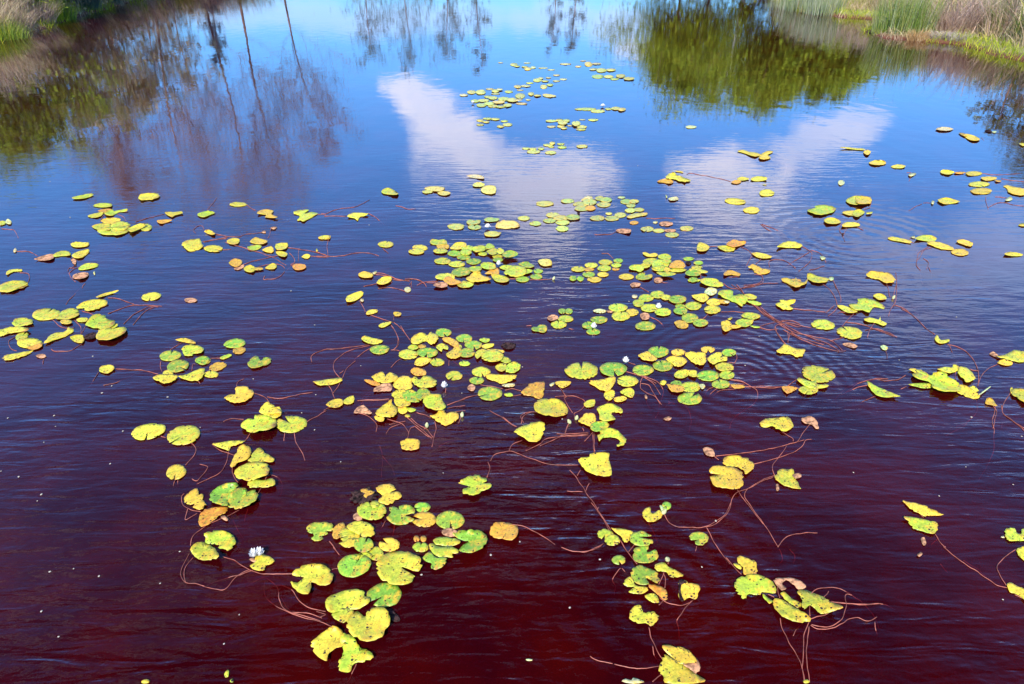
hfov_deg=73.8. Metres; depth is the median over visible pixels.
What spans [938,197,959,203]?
lily pad
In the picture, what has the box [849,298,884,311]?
lily pad
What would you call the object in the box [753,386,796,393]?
lily pad
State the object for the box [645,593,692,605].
lily pad
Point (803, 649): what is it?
trailing runner
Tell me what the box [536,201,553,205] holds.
lily pad
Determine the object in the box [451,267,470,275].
lily pad
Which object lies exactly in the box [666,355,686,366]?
lily pad
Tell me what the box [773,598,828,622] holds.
lily pad
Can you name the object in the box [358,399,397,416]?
lily pad
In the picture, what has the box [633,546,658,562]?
lily pad
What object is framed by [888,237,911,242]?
lily pad
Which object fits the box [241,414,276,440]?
lily pad
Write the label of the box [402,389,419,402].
lily pad
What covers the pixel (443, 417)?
lily pad
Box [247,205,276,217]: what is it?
lily pad
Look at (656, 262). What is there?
lily pad
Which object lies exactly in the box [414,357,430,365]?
lily pad
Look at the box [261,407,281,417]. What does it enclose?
lily pad
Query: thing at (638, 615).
lily pad
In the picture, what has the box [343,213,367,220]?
lily pad
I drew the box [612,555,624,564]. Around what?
lily pad
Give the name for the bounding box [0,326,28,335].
lily pad
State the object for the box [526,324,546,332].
lily pad
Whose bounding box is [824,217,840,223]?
lily pad
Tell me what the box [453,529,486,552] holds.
lily pad
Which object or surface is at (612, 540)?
lily pad
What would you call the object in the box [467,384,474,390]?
withered leaf
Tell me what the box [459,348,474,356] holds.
lily pad
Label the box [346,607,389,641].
lily pad
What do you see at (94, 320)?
lily pad
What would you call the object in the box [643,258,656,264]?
lily pad
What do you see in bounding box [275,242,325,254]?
lily pad
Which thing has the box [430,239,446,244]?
lily pad
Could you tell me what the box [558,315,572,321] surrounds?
lily pad
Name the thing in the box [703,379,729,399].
lily pad
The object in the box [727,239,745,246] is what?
lily pad
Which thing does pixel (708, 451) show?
withered leaf
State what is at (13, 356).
lily pad
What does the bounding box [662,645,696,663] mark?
lily pad
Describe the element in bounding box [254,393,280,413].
lily pad
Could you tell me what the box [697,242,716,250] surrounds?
lily pad
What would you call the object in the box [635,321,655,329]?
lily pad
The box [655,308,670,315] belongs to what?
lily pad
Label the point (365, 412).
withered leaf
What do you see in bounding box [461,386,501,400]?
lily pad
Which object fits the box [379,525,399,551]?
lily pad
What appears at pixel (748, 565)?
lily pad
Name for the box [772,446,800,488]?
lily pad
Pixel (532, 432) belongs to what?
lily pad
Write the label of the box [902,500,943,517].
lily pad
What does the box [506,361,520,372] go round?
lily pad
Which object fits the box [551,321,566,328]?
lily pad
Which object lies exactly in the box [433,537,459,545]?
lily pad
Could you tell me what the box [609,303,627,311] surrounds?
lily pad
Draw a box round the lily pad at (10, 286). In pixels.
[0,272,29,291]
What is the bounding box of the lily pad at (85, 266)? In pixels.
[68,263,98,277]
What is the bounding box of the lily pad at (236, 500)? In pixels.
[190,488,257,545]
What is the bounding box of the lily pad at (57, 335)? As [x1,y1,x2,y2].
[44,327,73,342]
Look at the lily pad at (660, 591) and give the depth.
3.13 m
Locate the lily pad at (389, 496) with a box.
[376,483,401,504]
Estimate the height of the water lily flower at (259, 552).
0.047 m
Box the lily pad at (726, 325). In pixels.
[721,320,731,331]
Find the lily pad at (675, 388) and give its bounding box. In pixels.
[666,384,683,391]
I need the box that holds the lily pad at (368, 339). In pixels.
[311,336,382,361]
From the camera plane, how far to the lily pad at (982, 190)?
7.98 m
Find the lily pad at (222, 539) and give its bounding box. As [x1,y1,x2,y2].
[204,530,235,550]
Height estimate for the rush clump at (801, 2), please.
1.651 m
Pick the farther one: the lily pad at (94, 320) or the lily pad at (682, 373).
the lily pad at (94, 320)
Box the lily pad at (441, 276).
[435,273,454,279]
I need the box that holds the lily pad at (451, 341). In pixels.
[442,337,458,347]
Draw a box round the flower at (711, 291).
[704,287,716,295]
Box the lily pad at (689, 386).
[681,381,699,391]
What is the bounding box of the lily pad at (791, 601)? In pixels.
[781,592,801,607]
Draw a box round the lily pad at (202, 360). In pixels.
[197,356,208,364]
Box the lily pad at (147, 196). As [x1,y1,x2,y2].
[138,193,159,199]
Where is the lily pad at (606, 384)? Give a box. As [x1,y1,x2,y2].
[589,376,615,390]
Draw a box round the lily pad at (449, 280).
[443,276,461,284]
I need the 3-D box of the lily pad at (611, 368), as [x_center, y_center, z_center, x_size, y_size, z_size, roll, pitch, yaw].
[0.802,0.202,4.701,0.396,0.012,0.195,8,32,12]
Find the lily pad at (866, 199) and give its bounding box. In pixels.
[855,195,871,208]
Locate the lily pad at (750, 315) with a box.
[721,311,759,318]
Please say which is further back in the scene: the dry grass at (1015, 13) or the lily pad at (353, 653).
the dry grass at (1015, 13)
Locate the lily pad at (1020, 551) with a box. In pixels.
[996,546,1023,585]
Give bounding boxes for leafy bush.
[71,0,103,9]
[106,0,122,4]
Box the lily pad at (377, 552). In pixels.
[369,546,383,560]
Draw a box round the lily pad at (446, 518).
[436,511,464,528]
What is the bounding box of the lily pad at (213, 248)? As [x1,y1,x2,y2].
[204,245,229,251]
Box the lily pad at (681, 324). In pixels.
[674,320,688,327]
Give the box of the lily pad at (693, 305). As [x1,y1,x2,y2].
[685,301,701,309]
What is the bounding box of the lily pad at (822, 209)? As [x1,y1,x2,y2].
[807,205,835,214]
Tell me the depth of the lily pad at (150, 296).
5.67 m
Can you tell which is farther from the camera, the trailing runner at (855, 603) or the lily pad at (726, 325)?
the lily pad at (726, 325)
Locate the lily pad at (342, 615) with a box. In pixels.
[332,608,353,622]
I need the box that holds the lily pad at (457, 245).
[450,242,466,248]
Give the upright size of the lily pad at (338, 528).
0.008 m
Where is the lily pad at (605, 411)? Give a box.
[597,403,622,420]
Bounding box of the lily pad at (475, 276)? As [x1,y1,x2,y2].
[468,272,490,281]
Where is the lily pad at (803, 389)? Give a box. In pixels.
[798,385,817,393]
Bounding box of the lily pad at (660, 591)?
[648,573,667,599]
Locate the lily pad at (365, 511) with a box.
[357,500,385,519]
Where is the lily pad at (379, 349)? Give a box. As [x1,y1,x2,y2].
[370,326,397,353]
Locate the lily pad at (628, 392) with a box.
[620,388,634,397]
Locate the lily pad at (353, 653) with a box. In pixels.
[338,633,373,681]
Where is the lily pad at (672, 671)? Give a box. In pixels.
[648,627,705,683]
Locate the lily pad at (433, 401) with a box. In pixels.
[423,393,463,409]
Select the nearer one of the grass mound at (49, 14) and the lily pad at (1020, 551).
the lily pad at (1020, 551)
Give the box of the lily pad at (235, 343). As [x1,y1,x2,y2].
[224,338,245,347]
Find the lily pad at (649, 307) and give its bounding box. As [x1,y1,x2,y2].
[641,304,657,311]
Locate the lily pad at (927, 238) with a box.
[915,235,936,240]
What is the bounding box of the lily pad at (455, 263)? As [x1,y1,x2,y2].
[448,261,464,266]
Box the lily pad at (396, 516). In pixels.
[380,504,414,530]
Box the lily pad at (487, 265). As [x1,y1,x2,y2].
[481,262,495,268]
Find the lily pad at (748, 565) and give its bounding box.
[737,556,757,574]
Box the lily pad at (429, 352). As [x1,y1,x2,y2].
[416,348,437,357]
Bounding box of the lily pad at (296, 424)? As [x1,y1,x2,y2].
[276,410,326,432]
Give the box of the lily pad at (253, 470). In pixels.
[234,461,269,480]
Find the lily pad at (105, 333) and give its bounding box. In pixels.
[96,327,126,339]
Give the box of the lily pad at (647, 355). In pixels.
[638,351,656,360]
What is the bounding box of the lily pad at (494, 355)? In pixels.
[481,350,503,361]
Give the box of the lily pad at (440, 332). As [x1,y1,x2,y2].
[436,328,451,336]
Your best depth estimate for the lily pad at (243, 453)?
3.95 m
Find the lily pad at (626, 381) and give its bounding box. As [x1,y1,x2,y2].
[617,375,646,386]
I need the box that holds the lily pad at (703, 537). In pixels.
[689,532,708,555]
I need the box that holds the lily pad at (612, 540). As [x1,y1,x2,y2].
[604,534,636,563]
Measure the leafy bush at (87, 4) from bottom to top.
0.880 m
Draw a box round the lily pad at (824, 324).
[782,319,834,329]
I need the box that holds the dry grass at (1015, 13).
[0,0,1023,44]
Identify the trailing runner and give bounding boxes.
[207,569,249,589]
[246,577,319,620]
[269,392,312,398]
[281,597,321,617]
[317,251,377,256]
[490,451,553,464]
[526,433,587,450]
[540,435,587,445]
[614,664,658,668]
[634,373,663,413]
[705,477,772,526]
[706,527,729,563]
[731,379,757,421]
[744,476,777,546]
[761,307,838,350]
[778,532,812,546]
[780,325,841,349]
[780,618,804,679]
[783,329,845,350]
[802,622,808,678]
[806,626,809,680]
[810,617,876,629]
[811,587,878,627]
[811,594,850,626]
[830,601,894,609]
[834,375,905,399]
[839,378,887,396]
[901,308,933,333]
[947,344,978,381]
[977,406,995,481]
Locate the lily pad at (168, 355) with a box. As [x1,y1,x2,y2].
[160,342,182,360]
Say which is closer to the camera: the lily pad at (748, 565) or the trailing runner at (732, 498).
the lily pad at (748, 565)
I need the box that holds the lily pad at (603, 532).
[570,470,612,538]
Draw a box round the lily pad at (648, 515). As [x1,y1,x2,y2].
[642,507,662,542]
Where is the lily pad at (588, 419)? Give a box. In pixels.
[578,413,595,439]
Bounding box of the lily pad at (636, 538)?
[629,531,652,550]
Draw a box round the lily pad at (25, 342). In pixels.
[17,338,42,347]
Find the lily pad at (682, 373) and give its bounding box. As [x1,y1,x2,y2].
[674,369,687,377]
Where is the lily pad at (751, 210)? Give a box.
[743,207,759,212]
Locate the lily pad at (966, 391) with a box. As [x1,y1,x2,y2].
[957,384,979,425]
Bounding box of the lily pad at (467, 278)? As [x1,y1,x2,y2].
[466,271,487,281]
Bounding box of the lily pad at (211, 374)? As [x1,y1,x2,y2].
[204,370,218,377]
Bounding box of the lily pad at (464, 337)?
[456,334,471,341]
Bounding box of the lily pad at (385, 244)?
[378,241,393,257]
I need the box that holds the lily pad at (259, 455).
[248,447,273,461]
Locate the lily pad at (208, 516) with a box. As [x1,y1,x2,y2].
[181,493,227,526]
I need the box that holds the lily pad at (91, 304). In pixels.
[76,299,107,310]
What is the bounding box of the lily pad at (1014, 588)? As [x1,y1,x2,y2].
[943,546,1023,598]
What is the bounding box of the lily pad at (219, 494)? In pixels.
[209,467,237,505]
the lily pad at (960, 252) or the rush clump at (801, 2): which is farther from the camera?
the rush clump at (801, 2)
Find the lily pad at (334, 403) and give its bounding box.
[326,385,342,407]
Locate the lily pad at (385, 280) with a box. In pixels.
[364,276,391,286]
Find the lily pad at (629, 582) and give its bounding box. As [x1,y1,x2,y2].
[622,568,647,593]
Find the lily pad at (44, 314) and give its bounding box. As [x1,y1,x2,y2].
[32,308,74,327]
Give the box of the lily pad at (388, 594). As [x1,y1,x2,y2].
[367,582,401,606]
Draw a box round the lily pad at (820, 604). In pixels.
[797,589,842,615]
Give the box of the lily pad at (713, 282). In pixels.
[700,278,735,288]
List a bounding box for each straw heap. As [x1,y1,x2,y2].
[927,30,961,38]
[941,31,974,40]
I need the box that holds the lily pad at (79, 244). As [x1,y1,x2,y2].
[71,242,88,246]
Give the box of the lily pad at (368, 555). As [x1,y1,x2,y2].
[359,552,371,558]
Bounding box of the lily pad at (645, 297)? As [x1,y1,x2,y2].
[639,294,653,301]
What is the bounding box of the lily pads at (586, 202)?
[0,60,1023,683]
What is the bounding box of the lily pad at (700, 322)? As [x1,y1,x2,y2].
[693,314,707,326]
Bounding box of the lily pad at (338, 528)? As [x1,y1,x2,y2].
[332,522,345,538]
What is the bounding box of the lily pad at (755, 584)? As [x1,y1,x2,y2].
[726,557,775,598]
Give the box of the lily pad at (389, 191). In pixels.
[381,188,398,194]
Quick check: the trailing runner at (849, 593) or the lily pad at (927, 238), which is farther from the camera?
the lily pad at (927, 238)
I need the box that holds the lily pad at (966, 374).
[958,366,977,381]
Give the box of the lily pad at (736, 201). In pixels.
[725,198,745,204]
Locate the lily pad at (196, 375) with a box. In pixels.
[178,364,204,380]
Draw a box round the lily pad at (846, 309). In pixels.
[826,305,856,312]
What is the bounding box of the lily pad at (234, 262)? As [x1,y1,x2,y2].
[229,258,241,266]
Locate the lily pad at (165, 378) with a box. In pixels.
[122,369,177,382]
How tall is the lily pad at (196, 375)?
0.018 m
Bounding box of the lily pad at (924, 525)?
[904,516,944,546]
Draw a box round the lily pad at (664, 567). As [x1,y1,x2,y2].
[654,562,682,577]
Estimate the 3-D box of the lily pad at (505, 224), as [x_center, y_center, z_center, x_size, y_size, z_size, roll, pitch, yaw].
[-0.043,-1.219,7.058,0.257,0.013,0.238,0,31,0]
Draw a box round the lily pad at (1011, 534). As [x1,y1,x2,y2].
[1004,527,1023,540]
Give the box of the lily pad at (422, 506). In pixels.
[415,502,430,511]
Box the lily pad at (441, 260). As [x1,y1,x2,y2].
[434,257,450,263]
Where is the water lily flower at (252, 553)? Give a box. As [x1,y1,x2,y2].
[248,548,256,556]
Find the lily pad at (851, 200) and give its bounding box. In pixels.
[846,195,861,204]
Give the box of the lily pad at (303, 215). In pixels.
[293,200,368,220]
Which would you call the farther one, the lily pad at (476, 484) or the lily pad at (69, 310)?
the lily pad at (69, 310)
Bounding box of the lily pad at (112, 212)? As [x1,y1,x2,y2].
[104,203,137,215]
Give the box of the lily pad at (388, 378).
[373,372,397,382]
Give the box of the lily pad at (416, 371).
[410,367,425,375]
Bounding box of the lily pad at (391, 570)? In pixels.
[376,551,421,584]
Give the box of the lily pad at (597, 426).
[585,421,608,440]
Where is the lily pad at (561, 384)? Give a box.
[555,381,572,412]
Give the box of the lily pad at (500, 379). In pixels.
[485,374,516,383]
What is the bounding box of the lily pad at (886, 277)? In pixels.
[866,271,895,313]
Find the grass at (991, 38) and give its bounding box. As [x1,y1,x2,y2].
[0,0,1023,61]
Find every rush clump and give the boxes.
[765,0,804,8]
[780,0,824,12]
[803,0,846,15]
[871,0,916,34]
[886,0,931,34]
[904,0,947,32]
[975,0,1023,35]
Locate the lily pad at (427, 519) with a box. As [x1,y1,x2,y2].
[412,511,435,526]
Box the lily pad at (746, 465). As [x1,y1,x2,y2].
[723,439,811,473]
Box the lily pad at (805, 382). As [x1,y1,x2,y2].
[788,377,828,388]
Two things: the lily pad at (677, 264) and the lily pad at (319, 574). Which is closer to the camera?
the lily pad at (319, 574)
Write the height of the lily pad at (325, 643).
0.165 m
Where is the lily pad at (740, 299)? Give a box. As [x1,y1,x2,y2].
[718,284,748,305]
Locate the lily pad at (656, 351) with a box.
[648,346,668,357]
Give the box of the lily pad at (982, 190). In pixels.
[970,187,991,193]
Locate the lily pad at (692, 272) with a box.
[685,270,701,278]
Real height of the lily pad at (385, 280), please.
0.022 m
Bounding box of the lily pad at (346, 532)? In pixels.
[339,527,359,540]
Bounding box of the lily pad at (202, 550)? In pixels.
[180,542,218,586]
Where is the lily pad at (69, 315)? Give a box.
[55,313,79,318]
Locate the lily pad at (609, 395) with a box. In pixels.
[604,390,614,403]
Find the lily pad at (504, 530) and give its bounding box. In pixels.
[490,522,554,544]
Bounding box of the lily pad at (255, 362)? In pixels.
[248,356,270,367]
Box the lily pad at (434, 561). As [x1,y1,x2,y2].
[423,552,446,569]
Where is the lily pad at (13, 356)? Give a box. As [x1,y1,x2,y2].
[4,350,32,359]
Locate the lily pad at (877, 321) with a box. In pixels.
[864,317,886,336]
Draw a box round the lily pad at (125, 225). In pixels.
[111,214,129,229]
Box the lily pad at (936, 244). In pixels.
[918,241,953,258]
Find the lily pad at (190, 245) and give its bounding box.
[182,238,226,251]
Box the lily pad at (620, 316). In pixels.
[612,311,629,320]
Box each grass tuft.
[0,13,34,40]
[23,0,65,21]
[37,0,77,20]
[831,0,874,8]
[905,28,932,41]
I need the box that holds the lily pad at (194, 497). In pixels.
[184,488,205,509]
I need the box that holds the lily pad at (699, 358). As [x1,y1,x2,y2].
[685,351,706,364]
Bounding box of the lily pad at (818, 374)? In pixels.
[802,365,834,382]
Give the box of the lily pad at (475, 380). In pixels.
[469,377,502,388]
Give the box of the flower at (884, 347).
[880,345,887,357]
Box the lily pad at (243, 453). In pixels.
[212,444,250,466]
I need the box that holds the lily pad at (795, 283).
[781,277,807,286]
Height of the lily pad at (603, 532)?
0.008 m
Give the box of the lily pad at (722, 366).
[715,362,733,370]
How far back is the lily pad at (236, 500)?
3.62 m
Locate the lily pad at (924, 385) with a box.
[895,383,931,392]
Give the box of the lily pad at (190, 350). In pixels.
[181,344,203,355]
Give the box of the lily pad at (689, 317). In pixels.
[682,313,697,322]
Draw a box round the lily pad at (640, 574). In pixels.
[630,565,659,584]
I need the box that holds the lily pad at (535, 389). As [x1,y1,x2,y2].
[507,381,544,398]
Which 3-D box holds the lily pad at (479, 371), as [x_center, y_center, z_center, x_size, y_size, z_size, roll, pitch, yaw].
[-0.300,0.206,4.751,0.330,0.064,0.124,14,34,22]
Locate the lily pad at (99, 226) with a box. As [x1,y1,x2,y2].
[92,223,110,230]
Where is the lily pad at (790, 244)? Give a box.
[777,241,811,270]
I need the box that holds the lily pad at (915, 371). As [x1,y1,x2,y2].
[909,368,928,378]
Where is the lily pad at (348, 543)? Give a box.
[339,538,358,547]
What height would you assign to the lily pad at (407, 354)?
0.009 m
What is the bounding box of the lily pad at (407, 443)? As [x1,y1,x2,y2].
[388,419,419,449]
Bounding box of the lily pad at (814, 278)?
[807,273,837,315]
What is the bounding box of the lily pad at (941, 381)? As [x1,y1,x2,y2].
[912,369,961,391]
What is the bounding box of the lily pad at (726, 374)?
[719,370,741,381]
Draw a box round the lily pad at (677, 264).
[669,260,684,267]
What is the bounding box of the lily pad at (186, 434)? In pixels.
[167,425,199,464]
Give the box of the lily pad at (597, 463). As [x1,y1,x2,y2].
[578,433,611,475]
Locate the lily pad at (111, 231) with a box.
[97,227,129,234]
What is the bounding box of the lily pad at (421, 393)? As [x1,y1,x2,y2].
[415,387,429,400]
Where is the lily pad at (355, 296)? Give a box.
[346,291,364,309]
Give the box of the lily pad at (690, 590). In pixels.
[676,580,699,640]
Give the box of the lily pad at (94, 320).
[82,314,114,332]
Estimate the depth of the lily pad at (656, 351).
4.92 m
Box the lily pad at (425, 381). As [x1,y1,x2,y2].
[411,375,436,387]
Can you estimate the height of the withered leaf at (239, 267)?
0.016 m
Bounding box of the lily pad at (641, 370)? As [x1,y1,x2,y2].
[628,362,653,375]
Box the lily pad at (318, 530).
[306,522,332,540]
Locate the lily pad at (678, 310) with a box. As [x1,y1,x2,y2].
[673,307,686,313]
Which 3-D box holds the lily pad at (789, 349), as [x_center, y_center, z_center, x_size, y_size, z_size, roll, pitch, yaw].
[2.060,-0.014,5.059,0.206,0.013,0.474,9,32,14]
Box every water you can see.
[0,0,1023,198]
[0,0,1023,683]
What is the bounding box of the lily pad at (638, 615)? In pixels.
[629,605,658,625]
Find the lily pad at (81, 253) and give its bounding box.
[72,249,88,257]
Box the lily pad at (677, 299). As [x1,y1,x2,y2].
[669,295,685,302]
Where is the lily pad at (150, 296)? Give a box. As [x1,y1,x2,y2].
[141,292,160,300]
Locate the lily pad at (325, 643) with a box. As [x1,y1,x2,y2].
[264,582,345,660]
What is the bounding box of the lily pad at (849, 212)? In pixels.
[842,210,853,215]
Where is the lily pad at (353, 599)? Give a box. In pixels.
[268,585,369,612]
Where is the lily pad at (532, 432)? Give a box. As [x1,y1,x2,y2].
[503,417,544,441]
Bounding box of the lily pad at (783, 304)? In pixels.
[776,299,798,309]
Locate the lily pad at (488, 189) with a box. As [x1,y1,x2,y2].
[481,185,495,193]
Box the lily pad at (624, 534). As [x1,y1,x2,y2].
[612,528,632,541]
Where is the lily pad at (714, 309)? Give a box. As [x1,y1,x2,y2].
[704,305,720,317]
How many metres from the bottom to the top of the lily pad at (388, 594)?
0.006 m
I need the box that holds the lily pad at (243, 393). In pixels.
[224,379,253,402]
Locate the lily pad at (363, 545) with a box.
[354,537,373,551]
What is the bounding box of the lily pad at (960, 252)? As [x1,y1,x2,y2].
[951,249,968,255]
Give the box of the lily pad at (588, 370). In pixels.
[564,362,597,378]
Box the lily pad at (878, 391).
[839,381,899,396]
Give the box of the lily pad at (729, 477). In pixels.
[709,465,762,522]
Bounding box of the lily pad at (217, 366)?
[209,362,226,370]
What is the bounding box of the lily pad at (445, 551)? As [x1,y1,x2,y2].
[429,543,458,557]
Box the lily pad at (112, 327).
[97,323,117,328]
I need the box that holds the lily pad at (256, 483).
[247,478,274,487]
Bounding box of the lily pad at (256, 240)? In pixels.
[250,237,266,243]
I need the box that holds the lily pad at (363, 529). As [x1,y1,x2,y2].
[347,521,374,536]
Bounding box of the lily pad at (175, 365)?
[167,359,188,371]
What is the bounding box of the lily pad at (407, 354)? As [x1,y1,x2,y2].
[391,349,417,366]
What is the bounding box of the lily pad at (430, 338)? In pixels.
[400,325,438,344]
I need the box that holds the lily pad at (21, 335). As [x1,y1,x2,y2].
[8,332,27,350]
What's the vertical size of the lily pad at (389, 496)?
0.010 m
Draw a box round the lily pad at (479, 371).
[453,361,490,376]
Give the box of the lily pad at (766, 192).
[759,189,773,195]
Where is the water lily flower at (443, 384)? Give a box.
[441,381,447,387]
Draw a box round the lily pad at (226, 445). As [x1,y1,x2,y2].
[197,440,244,483]
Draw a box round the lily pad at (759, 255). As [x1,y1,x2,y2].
[742,247,771,257]
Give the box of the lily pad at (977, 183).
[968,181,989,186]
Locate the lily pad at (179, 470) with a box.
[166,464,185,489]
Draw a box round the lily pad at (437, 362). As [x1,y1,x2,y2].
[430,358,443,365]
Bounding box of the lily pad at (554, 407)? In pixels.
[521,398,567,423]
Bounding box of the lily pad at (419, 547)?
[412,542,427,551]
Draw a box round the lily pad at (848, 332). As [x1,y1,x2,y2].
[830,326,861,340]
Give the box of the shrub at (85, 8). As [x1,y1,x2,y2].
[51,0,107,19]
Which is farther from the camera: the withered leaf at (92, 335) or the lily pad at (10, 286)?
the lily pad at (10, 286)
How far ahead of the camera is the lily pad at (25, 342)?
5.03 m
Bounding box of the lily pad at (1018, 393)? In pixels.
[1002,388,1023,429]
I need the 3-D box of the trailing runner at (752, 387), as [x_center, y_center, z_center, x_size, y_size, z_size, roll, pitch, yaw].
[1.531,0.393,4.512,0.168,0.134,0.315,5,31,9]
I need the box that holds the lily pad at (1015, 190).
[1003,185,1023,194]
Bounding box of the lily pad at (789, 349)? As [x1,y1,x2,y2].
[775,324,804,356]
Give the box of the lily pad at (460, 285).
[457,281,473,287]
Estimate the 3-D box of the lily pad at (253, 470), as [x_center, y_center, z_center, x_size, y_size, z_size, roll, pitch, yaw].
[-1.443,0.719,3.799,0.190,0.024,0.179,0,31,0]
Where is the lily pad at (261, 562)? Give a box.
[208,554,274,584]
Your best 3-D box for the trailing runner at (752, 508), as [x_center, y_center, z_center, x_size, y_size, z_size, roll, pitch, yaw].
[1.311,0.866,3.602,0.164,0.007,0.541,9,32,14]
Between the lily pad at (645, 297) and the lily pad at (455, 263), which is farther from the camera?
the lily pad at (455, 263)
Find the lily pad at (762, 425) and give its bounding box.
[760,417,793,440]
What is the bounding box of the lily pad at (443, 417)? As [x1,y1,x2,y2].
[416,410,458,425]
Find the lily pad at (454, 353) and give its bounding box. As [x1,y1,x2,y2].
[446,346,461,358]
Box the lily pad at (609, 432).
[597,428,626,446]
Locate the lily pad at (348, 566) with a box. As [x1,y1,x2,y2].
[333,547,370,577]
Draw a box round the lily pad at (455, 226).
[447,223,464,229]
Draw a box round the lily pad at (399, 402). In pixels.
[394,398,410,406]
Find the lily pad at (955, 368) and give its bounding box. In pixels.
[937,364,958,379]
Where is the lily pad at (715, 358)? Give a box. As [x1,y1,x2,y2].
[707,352,727,363]
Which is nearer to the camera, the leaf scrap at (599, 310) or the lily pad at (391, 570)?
the lily pad at (391, 570)
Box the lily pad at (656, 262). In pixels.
[652,259,668,268]
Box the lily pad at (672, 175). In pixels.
[666,172,690,181]
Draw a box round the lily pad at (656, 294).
[650,290,663,297]
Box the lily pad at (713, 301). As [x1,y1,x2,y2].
[706,298,720,305]
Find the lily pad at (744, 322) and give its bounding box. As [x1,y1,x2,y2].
[735,319,753,326]
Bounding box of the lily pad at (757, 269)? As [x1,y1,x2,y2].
[748,259,769,273]
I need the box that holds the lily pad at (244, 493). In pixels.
[227,488,246,538]
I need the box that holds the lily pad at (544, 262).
[538,259,551,265]
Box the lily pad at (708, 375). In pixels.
[696,370,718,380]
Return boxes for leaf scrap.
[373,271,422,281]
[467,174,483,178]
[502,383,514,386]
[593,309,606,312]
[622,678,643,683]
[660,502,730,527]
[937,127,952,130]
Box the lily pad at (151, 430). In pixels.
[131,423,165,439]
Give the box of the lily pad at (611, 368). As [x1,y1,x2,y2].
[600,362,654,382]
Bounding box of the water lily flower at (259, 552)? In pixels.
[255,546,263,555]
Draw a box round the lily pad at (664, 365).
[653,360,672,377]
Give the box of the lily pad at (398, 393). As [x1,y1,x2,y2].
[392,389,406,401]
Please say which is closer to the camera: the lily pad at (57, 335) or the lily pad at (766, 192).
the lily pad at (57, 335)
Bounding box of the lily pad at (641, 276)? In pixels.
[636,272,652,279]
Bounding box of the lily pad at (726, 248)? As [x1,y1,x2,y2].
[717,245,734,251]
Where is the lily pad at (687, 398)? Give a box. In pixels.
[678,392,701,410]
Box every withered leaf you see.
[35,254,53,260]
[36,354,46,367]
[73,273,87,278]
[83,332,95,338]
[184,298,196,302]
[217,230,265,236]
[234,255,278,269]
[349,486,377,503]
[353,513,361,520]
[354,406,376,430]
[357,390,372,411]
[373,383,391,402]
[387,610,399,621]
[418,281,447,287]
[442,528,456,536]
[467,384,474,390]
[501,342,515,348]
[547,315,557,320]
[594,229,630,234]
[630,282,647,291]
[640,312,664,328]
[654,277,672,283]
[659,221,672,225]
[664,229,675,231]
[679,579,686,600]
[684,659,699,673]
[703,440,802,456]
[773,577,805,597]
[789,416,818,443]
[792,473,800,477]
[843,342,857,347]
[921,537,925,545]
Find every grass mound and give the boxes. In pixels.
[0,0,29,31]
[1,3,42,30]
[8,0,65,24]
[875,0,903,11]
[909,0,1008,33]
[975,0,1023,33]
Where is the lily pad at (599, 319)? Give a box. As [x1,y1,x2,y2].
[590,316,607,323]
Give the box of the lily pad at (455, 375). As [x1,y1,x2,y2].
[446,360,462,379]
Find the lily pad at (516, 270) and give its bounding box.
[504,265,526,276]
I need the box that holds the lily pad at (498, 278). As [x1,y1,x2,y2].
[491,273,515,281]
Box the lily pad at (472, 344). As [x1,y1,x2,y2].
[465,340,481,348]
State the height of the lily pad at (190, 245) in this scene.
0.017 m
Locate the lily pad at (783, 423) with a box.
[760,416,792,429]
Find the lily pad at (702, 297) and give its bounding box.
[691,293,708,301]
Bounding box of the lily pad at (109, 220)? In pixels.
[100,215,120,223]
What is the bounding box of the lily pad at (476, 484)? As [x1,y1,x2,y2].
[459,463,491,494]
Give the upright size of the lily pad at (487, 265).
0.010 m
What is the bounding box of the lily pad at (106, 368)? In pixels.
[87,365,113,389]
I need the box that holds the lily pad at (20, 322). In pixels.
[12,317,33,326]
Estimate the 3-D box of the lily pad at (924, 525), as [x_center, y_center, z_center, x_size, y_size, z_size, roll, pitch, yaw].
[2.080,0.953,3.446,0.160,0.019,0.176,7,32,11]
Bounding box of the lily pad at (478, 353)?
[475,349,486,358]
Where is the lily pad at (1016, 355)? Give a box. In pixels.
[997,350,1023,361]
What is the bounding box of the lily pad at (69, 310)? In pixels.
[59,308,78,318]
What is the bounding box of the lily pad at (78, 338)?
[70,320,84,342]
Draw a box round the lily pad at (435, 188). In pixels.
[424,186,444,190]
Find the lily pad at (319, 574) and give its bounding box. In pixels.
[222,556,333,593]
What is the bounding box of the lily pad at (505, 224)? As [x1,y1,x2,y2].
[495,220,519,228]
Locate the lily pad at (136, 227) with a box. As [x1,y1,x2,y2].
[128,223,145,231]
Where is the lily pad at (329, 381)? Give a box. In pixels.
[313,345,370,384]
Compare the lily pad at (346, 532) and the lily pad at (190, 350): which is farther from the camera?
the lily pad at (190, 350)
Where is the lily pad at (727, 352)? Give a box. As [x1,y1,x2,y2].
[722,349,736,362]
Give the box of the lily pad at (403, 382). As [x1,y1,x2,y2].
[393,376,412,389]
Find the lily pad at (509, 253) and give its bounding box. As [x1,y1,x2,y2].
[502,250,517,256]

